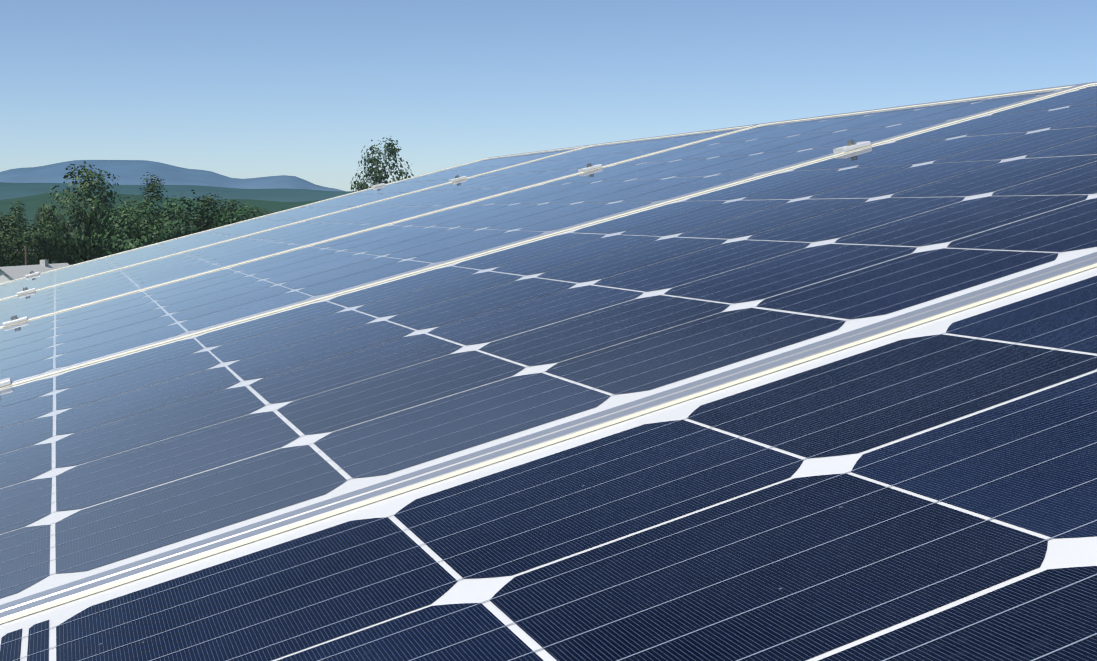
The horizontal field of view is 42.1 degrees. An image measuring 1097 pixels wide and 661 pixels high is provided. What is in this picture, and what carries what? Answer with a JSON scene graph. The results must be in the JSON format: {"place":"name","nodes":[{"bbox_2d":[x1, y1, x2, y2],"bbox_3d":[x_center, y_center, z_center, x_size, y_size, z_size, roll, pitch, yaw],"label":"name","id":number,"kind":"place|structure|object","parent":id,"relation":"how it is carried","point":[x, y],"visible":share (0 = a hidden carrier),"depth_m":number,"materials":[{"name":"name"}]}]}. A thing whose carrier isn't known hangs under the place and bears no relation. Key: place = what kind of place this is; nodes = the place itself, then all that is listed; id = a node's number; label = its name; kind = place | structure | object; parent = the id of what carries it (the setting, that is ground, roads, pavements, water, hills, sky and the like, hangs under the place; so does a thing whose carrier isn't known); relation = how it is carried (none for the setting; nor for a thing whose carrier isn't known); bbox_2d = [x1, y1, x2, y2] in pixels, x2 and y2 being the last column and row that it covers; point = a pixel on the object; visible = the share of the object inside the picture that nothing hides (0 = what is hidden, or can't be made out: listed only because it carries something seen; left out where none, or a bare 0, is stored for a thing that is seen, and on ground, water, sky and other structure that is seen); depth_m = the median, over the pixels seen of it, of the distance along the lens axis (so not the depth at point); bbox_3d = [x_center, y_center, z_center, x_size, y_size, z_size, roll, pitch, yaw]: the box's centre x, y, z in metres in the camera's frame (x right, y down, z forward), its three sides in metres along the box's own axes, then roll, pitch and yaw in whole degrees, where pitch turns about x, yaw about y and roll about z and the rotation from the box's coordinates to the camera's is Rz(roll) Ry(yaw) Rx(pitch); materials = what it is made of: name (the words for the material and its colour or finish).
{"place":"outdoors","nodes":[
{"label":"outdoors","id":0,"kind":"place"},
{"bbox_2d":[0,191,321,227],"bbox_3d":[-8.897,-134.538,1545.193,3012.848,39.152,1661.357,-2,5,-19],"label":"hills","id":1,"kind":"structure","parent":0,"point":[33,203],"depth_m":1524.86,"materials":[{"name":"green plant"}]},
{"bbox_2d":[0,160,342,190],"bbox_3d":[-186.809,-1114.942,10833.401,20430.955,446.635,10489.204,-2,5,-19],"label":"mountains","id":2,"kind":"structure","parent":0,"point":[130,172],"depth_m":11513.12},
{"bbox_2d":[0,182,354,201],"bbox_3d":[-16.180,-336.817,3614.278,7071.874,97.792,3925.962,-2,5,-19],"label":"hills","id":3,"kind":"structure","parent":0,"point":[12,190],"depth_m":3573.03,"materials":[{"name":"green plant"}]},
{"bbox_2d":[0,0,1096,190],"label":"sky","id":4,"kind":"structure","parent":0,"point":[241,89],"materials":[{"name":"blue"}]},
{"label":"ground","id":5,"kind":"structure","parent":0,"visible":0},
{"bbox_2d":[0,231,10,266],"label":"tree","id":6,"kind":"object","parent":5,"relation":"on","point":[2,247],"visible":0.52,"depth_m":171.87,"materials":[{"name":"green plant"}]},
{"bbox_2d":[1,201,31,265],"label":"tree","id":7,"kind":"object","parent":5,"relation":"on","point":[19,208],"visible":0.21,"depth_m":223.96,"materials":[{"name":"green plant"}]},
{"bbox_2d":[0,211,40,266],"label":"tree","id":8,"kind":"object","parent":5,"relation":"on","point":[12,243],"visible":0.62,"depth_m":177.68,"materials":[{"name":"green plant"}]},
{"bbox_2d":[16,246,34,264],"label":"utility pole","id":9,"kind":"object","parent":5,"relation":"on","point":[25,251],"visible":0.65,"depth_m":165.03,"materials":[{"name":"brown wood"}]},
{"bbox_2d":[0,260,68,282],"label":"farmhouse","id":10,"kind":"object","parent":5,"relation":"on","point":[8,273],"visible":0.06,"depth_m":147.55,"materials":[{"name":"white"}]},
{"bbox_2d":[32,218,41,228],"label":"tree","id":11,"kind":"object","parent":5,"relation":"on","point":[37,221],"visible":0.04,"depth_m":258.63,"materials":[{"name":"green plant"}]},
{"bbox_2d":[33,208,43,225],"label":"tree","id":12,"kind":"object","parent":5,"relation":"on","point":[36,216],"visible":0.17,"depth_m":376.50,"materials":[{"name":"green plant"}]},
{"bbox_2d":[3,212,79,266],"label":"tree","id":13,"kind":"object","parent":5,"relation":"on","point":[45,238],"visible":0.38,"depth_m":186.41,"materials":[{"name":"green plant"}]},
{"bbox_2d":[33,205,72,264],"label":"tree","id":14,"kind":"object","parent":5,"relation":"on","point":[46,216],"visible":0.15,"depth_m":220.83,"materials":[{"name":"green plant"}]},
{"bbox_2d":[37,161,131,263],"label":"tree","id":15,"kind":"object","parent":5,"relation":"on","point":[85,231],"visible":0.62,"depth_m":187.18,"materials":[{"name":"green plant"}]},
{"bbox_2d":[63,217,109,264],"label":"tree","id":16,"kind":"object","parent":5,"relation":"on","point":[76,228],"visible":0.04,"depth_m":226.14,"materials":[{"name":"green plant"}]},
{"bbox_2d":[71,205,108,262],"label":"tree","id":17,"kind":"object","parent":5,"relation":"on","point":[82,218],"visible":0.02,"depth_m":277.99,"materials":[{"name":"green plant"}]},
{"bbox_2d":[69,194,151,262],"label":"tree","id":18,"kind":"object","parent":5,"relation":"on","point":[129,207],"visible":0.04,"depth_m":208.07,"materials":[{"name":"green plant"}]},
{"bbox_2d":[87,199,176,259],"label":"tree","id":19,"kind":"object","parent":5,"relation":"on","point":[120,234],"visible":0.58,"depth_m":182.11,"materials":[{"name":"green plant"}]},
{"bbox_2d":[130,172,174,249],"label":"tree","id":20,"kind":"object","parent":5,"relation":"on","point":[152,189],"visible":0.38,"depth_m":191.51,"materials":[{"name":"green plant"}]},
{"bbox_2d":[170,209,187,227],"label":"tree","id":21,"kind":"object","parent":5,"relation":"on","point":[183,216],"visible":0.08,"depth_m":277.44,"materials":[{"name":"green plant"}]},
{"bbox_2d":[137,190,230,243],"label":"tree","id":22,"kind":"object","parent":5,"relation":"on","point":[182,229],"visible":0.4,"depth_m":193.89,"materials":[{"name":"green plant"}]},
{"bbox_2d":[182,193,249,231],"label":"tree","id":23,"kind":"object","parent":5,"relation":"on","point":[211,199],"visible":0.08,"depth_m":203.85,"materials":[{"name":"green plant"}]},
{"bbox_2d":[214,203,262,226],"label":"tree","id":24,"kind":"object","parent":5,"relation":"on","point":[233,219],"visible":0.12,"depth_m":194.04,"materials":[{"name":"green plant"}]},
{"bbox_2d":[246,208,267,218],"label":"tree","id":25,"kind":"object","parent":5,"relation":"on","point":[259,210],"visible":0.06,"depth_m":368.73,"materials":[{"name":"green plant"}]},
{"bbox_2d":[351,136,413,192],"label":"tree","id":26,"kind":"object","parent":5,"relation":"on","point":[380,177],"visible":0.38,"depth_m":215.74,"materials":[{"name":"green plant"}]},
{"bbox_3d":[1.770,6.809,2.015,17.178,14.385,9.350,-2,5,-19],"label":"barn","id":27,"kind":"object","parent":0,"visible":0},
{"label":"mounting rails","id":28,"kind":"object","parent":27,"relation":"on","visible":0},
{"bbox_2d":[0,377,11,386],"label":"clamp","id":29,"kind":"object","parent":28,"relation":"attached to","point":[5,381],"visible":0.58,"depth_m":1.61,"materials":[{"name":"metal"}]},
{"bbox_2d":[3,315,27,325],"bbox_3d":[-0.963,-0.004,2.586,0.042,0.046,0.029,-17,10,-17],"label":"clamp","id":30,"kind":"object","parent":28,"relation":"attached to","point":[15,319],"visible":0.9,"depth_m":2.57,"materials":[{"name":"metal"}]},
{"bbox_2d":[17,287,34,294],"bbox_3d":[-1.296,-0.085,3.547,0.042,0.046,0.029,-17,10,-17],"label":"clamp","id":31,"kind":"object","parent":28,"relation":"attached to","point":[25,289],"visible":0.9,"depth_m":3.54,"materials":[{"name":"metal"}]},
{"bbox_2d":[25,271,38,276],"bbox_3d":[-1.628,-0.165,4.508,0.042,0.046,0.029,-17,10,-17],"label":"clamp","id":32,"kind":"object","parent":28,"relation":"attached to","point":[31,273],"visible":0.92,"depth_m":4.50,"materials":[{"name":"metal"}]},
{"bbox_2d":[0,144,592,298],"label":"solar panel","id":33,"kind":"object","parent":28,"relation":"on","point":[192,241],"visible":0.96,"depth_m":4.21,"materials":[{"name":"blue glass"}]},
{"bbox_2d":[371,182,384,187],"bbox_3d":[-0.577,-0.480,4.845,0.042,0.046,0.029,-17,10,-17],"label":"clamp","id":34,"kind":"object","parent":28,"relation":"attached to","point":[377,184],"visible":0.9,"depth_m":4.83,"materials":[{"name":"metal"}]},
{"bbox_2d":[0,123,761,325],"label":"solar panel","id":35,"kind":"object","parent":28,"relation":"on","point":[102,285],"visible":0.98,"depth_m":3.22,"materials":[{"name":"blue glass"}]},
{"bbox_2d":[449,175,465,181],"bbox_3d":[-0.244,-0.400,3.884,0.042,0.046,0.029,-17,10,-17],"label":"clamp","id":36,"kind":"object","parent":28,"relation":"attached to","point":[457,177],"visible":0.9,"depth_m":3.87,"materials":[{"name":"metal"}]},
{"bbox_2d":[0,83,1085,382],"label":"solar panel","id":37,"kind":"object","parent":28,"relation":"on","point":[112,325],"visible":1,"depth_m":2.20,"materials":[{"name":"blue glass"}]},
{"bbox_2d":[0,258,1096,660],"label":"solar panel","id":38,"kind":"object","parent":28,"relation":"on","point":[920,488],"visible":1,"depth_m":0.58,"materials":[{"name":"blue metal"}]},
{"bbox_2d":[0,82,1096,611],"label":"solar panel","id":39,"kind":"object","parent":28,"relation":"on","point":[120,462],"visible":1,"depth_m":1.08,"materials":[{"name":"blue glass"}]},
{"bbox_2d":[578,163,601,171],"bbox_3d":[0.088,-0.320,2.923,0.042,0.046,0.029,-17,10,-17],"label":"clamp","id":40,"kind":"object","parent":28,"relation":"attached to","point":[590,166],"visible":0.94,"depth_m":2.91,"materials":[{"name":"metal"}]},
{"bbox_2d":[833,139,870,152],"bbox_3d":[0.420,-0.239,1.962,0.042,0.046,0.029,-17,10,-17],"label":"clamp","id":41,"kind":"object","parent":28,"relation":"attached to","point":[852,145],"visible":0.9,"depth_m":1.95,"materials":[{"name":"metal"}]}
]}

